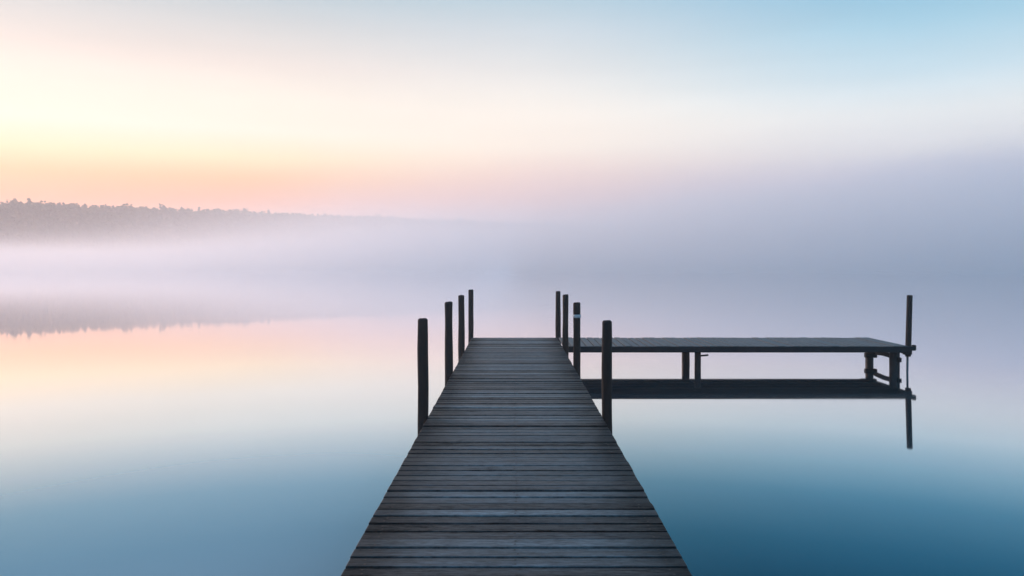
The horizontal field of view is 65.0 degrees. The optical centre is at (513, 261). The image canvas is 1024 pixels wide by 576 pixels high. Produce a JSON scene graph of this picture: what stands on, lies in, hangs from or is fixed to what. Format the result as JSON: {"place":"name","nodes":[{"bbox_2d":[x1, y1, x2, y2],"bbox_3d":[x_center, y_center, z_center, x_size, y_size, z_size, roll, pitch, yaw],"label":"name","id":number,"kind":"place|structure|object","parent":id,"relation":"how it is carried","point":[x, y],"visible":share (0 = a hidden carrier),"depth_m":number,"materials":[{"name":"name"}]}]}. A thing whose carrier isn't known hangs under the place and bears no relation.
{"place":"outdoors","nodes":[
{"label":"outdoors","id":0,"kind":"place"},
{"bbox_2d":[0,261,706,267],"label":"shore","id":1,"kind":"structure","parent":0,"point":[118,265],"depth_m":328.82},
{"bbox_2d":[0,198,625,266],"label":"wood","id":2,"kind":"object","parent":1,"relation":"on","point":[38,232],"visible":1,"depth_m":311.44,"materials":[{"name":"plant"}]},
{"bbox_2d":[0,263,1023,575],"bbox_3d":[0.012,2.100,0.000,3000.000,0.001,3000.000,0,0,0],"label":"water","id":3,"kind":"structure","parent":0,"point":[220,421],"depth_m":11.48,"materials":[{"name":"blue liquid"}]},
{"bbox_2d":[341,289,691,575],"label":"wooden jetty","id":4,"kind":"object","parent":3,"relation":"in","point":[515,463],"visible":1,"depth_m":5.85,"materials":[{"name":"grey wood"}]},
{"bbox_2d":[559,295,915,371],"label":"side platform","id":5,"kind":"structure","parent":3,"relation":"in","point":[871,349],"depth_m":15.50,"materials":[{"name":"wood"}]},
{"bbox_2d":[0,0,1023,262],"label":"sky","id":6,"kind":"structure","parent":0,"point":[705,131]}
]}

